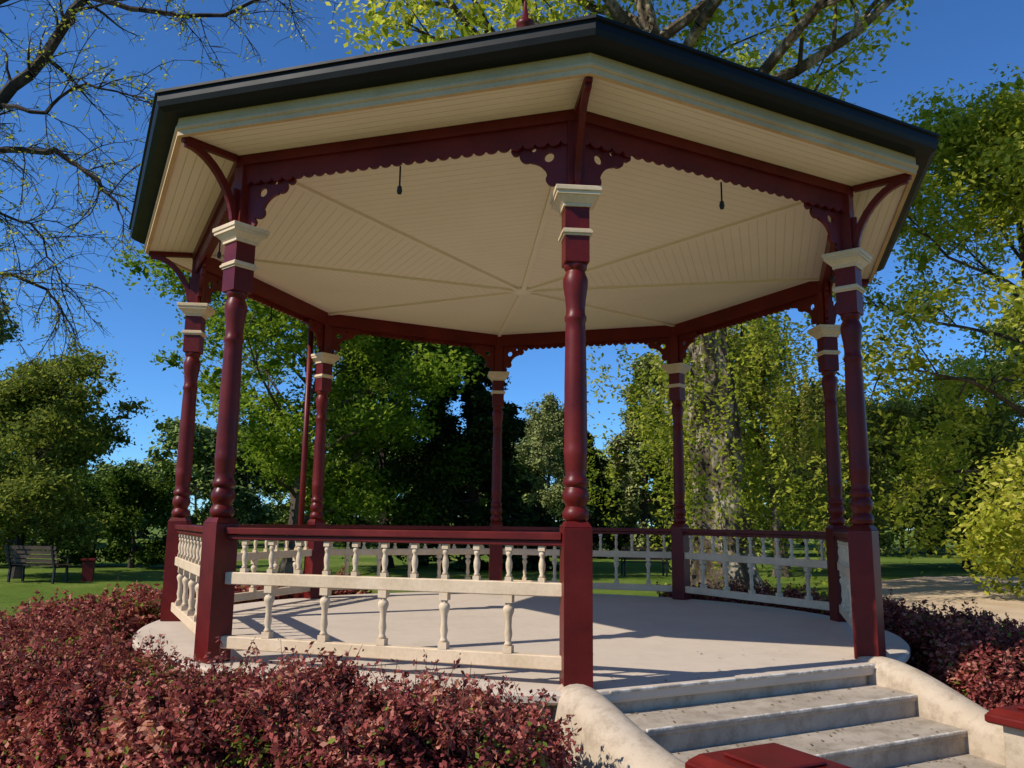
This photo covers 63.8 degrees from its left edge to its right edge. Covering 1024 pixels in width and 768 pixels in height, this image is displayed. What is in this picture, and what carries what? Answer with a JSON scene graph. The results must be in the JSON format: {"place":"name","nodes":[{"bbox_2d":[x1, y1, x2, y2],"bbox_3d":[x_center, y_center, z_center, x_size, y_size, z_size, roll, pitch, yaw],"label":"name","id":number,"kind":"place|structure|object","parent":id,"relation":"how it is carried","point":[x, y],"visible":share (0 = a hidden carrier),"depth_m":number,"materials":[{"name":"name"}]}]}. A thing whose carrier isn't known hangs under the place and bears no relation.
{"place":"outdoors","nodes":[
{"label":"outdoors","id":0,"kind":"place"},
{"bbox_2d":[0,526,1023,696],"bbox_3d":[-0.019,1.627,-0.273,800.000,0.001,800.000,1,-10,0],"label":"ground","id":1,"kind":"structure","parent":0,"point":[15,592],"depth_m":27.14,"materials":[{"name":"green plant"}]},
{"bbox_2d":[0,289,63,380],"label":"tall tree","id":2,"kind":"object","parent":1,"relation":"on","point":[4,336],"visible":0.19,"depth_m":44.18,"materials":[{"name":"green plant"}]},
{"bbox_2d":[4,544,71,583],"bbox_3d":[-12.078,4.561,20.921,1.600,0.956,0.634,-2,-10,15],"label":"park bench","id":3,"kind":"object","parent":1,"relation":"on","point":[34,562],"visible":1,"depth_m":20.78,"materials":[{"name":"wood"}]},
{"bbox_2d":[0,452,88,563],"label":"garden shrub","id":4,"kind":"object","parent":1,"relation":"on","point":[4,558],"visible":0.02,"depth_m":27.69,"materials":[{"name":"green plant"}]},
{"bbox_2d":[0,344,154,578],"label":"round headed tree","id":5,"kind":"object","parent":1,"relation":"on","point":[62,425],"visible":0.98,"depth_m":21.95,"materials":[{"name":"green plant"}]},
{"bbox_2d":[81,558,97,581],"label":"litter bin","id":6,"kind":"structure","parent":1,"relation":"on","point":[88,569],"depth_m":21.35,"materials":[{"name":"red metal"}]},
{"bbox_2d":[48,467,136,565],"bbox_3d":[-14.563,4.647,28.542,3.453,3.441,3.577,-7,-13,40],"label":"garden shrub","id":7,"kind":"object","parent":1,"relation":"on","point":[75,559],"visible":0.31,"depth_m":27.63,"materials":[{"name":"green plant"}]},
{"bbox_2d":[79,457,201,567],"bbox_3d":[-12.527,4.328,27.590,3.974,3.823,3.837,1,-10,0],"label":"garden shrub","id":8,"kind":"object","parent":1,"relation":"on","point":[124,492],"visible":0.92,"depth_m":27.31,"materials":[{"name":"green plant"}]},
{"bbox_2d":[0,0,344,405],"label":"bare branched tree","id":9,"kind":"object","parent":1,"relation":"on","point":[30,72],"visible":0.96,"depth_m":12.77,"materials":[{"name":"brown plant"}]},
{"bbox_2d":[0,565,372,651],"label":"barberry hedge","id":10,"kind":"object","parent":1,"relation":"on","point":[137,608],"visible":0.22,"depth_m":9.09,"materials":[{"name":"red plant"}]},
{"bbox_2d":[0,596,583,767],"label":"barberry hedge","id":11,"kind":"object","parent":1,"relation":"on","point":[79,691],"visible":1,"depth_m":4.36,"materials":[{"name":"red plant"}]},
{"bbox_2d":[108,245,488,573],"bbox_3d":[-6.749,-0.387,25.857,12.770,12.704,10.420,-3,-10,22],"label":"maple tree","id":12,"kind":"object","parent":1,"relation":"on","point":[275,445],"visible":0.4,"depth_m":24.53,"materials":[{"name":"green plant"}]},
{"bbox_2d":[284,336,483,567],"bbox_3d":[-4.366,1.465,30.493,7.234,10.627,7.846,6,-11,-28],"label":"dark leaved tree","id":13,"kind":"object","parent":1,"relation":"on","point":[417,512],"visible":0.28,"depth_m":28.44,"materials":[{"name":"green plant"}]},
{"bbox_2d":[386,344,560,570],"bbox_3d":[-1.380,2.337,30.851,6.826,10.431,6.333,3,-10,-13],"label":"conifer tree","id":14,"kind":"object","parent":1,"relation":"on","point":[477,407],"visible":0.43,"depth_m":29.71,"materials":[{"name":"green plant"}]},
{"bbox_2d":[0,386,1023,553],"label":"distant tree mass","id":15,"kind":"object","parent":1,"relation":"on","point":[247,491],"visible":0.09,"depth_m":52.33,"materials":[{"name":"green plant"}]},
{"bbox_2d":[511,392,588,514],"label":"tall tree","id":16,"kind":"object","parent":1,"relation":"on","point":[545,427],"visible":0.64,"depth_m":53.61,"materials":[{"name":"green plant"}]},
{"bbox_2d":[129,0,1023,767],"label":"bandstand","id":17,"kind":"structure","parent":1,"relation":"on","point":[573,186],"depth_m":6.70,"materials":[{"name":"red paint"}]},
{"bbox_2d":[547,430,629,558],"bbox_3d":[3.651,5.546,39.716,3.992,6.576,4.303,-3,-10,19],"label":"conifer tree","id":18,"kind":"object","parent":1,"relation":"on","point":[600,464],"visible":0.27,"depth_m":39.24,"materials":[{"name":"green plant"}]},
{"bbox_2d":[325,0,917,595],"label":"plane tree","id":19,"kind":"object","parent":1,"relation":"on","point":[717,496],"visible":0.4,"depth_m":19.35,"materials":[{"name":"green plant"}]},
{"bbox_2d":[594,351,691,550],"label":"weeping conifer tree","id":20,"kind":"object","parent":1,"relation":"on","point":[629,486],"visible":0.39,"depth_m":40.86,"materials":[{"name":"green plant"}]},
{"bbox_2d":[618,546,670,576],"bbox_3d":[4.243,5.661,26.343,1.600,0.956,0.634,1,-10,-5],"label":"park bench","id":21,"kind":"object","parent":1,"relation":"on","point":[663,562],"visible":0.72,"depth_m":26.17,"materials":[{"name":"wood"}]},
{"bbox_2d":[647,444,769,556],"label":"weeping conifer tree","id":22,"kind":"object","parent":1,"relation":"on","point":[652,508],"visible":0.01,"depth_m":43.14,"materials":[{"name":"green plant"}]},
{"bbox_2d":[646,315,901,576],"bbox_3d":[8.191,1.800,28.612,9.075,9.621,7.055,4,-10,-17],"label":"willow tree","id":23,"kind":"object","parent":1,"relation":"on","point":[804,411],"visible":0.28,"depth_m":27.48,"materials":[{"name":"green plant"}]},
{"bbox_2d":[656,577,1023,710],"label":"barberry hedge","id":24,"kind":"object","parent":1,"relation":"on","point":[975,658],"visible":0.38,"depth_m":7.38,"materials":[{"name":"red plant"}]},
{"bbox_2d":[763,377,974,558],"bbox_3d":[13.789,3.467,33.109,6.605,7.943,7.243,1,-10,-4],"label":"round headed tree","id":25,"kind":"object","parent":1,"relation":"on","point":[885,542],"visible":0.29,"depth_m":31.61,"materials":[{"name":"green plant"}]},
{"bbox_2d":[770,63,1023,597],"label":"elm tree","id":26,"kind":"object","parent":1,"relation":"on","point":[972,146],"visible":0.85,"depth_m":21.75,"materials":[{"name":"green plant"}]},
{"bbox_2d":[870,362,1023,568],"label":"round headed tree","id":27,"kind":"object","parent":1,"relation":"on","point":[1005,416],"visible":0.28,"depth_m":32.78,"materials":[{"name":"green plant"}]},
{"bbox_2d":[939,285,1023,451],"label":"tall tree","id":28,"kind":"object","parent":1,"relation":"on","point":[1016,391],"visible":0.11,"depth_m":39.15,"materials":[{"name":"green plant"}]},
{"bbox_2d":[0,0,1023,529],"label":"sky","id":29,"kind":"structure","parent":0,"point":[958,40],"materials":[{"name":"blue"}]},
{"bbox_2d":[157,634,974,766],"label":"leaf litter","id":30,"kind":"object","parent":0,"point":[780,701],"visible":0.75,"depth_m":5.45,"materials":[{"name":"brown plant"}]},
{"bbox_2d":[882,576,1023,627],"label":"gravel path","id":31,"kind":"structure","parent":0,"point":[938,591],"depth_m":20.30,"materials":[{"name":"beige gravel"}]}
]}

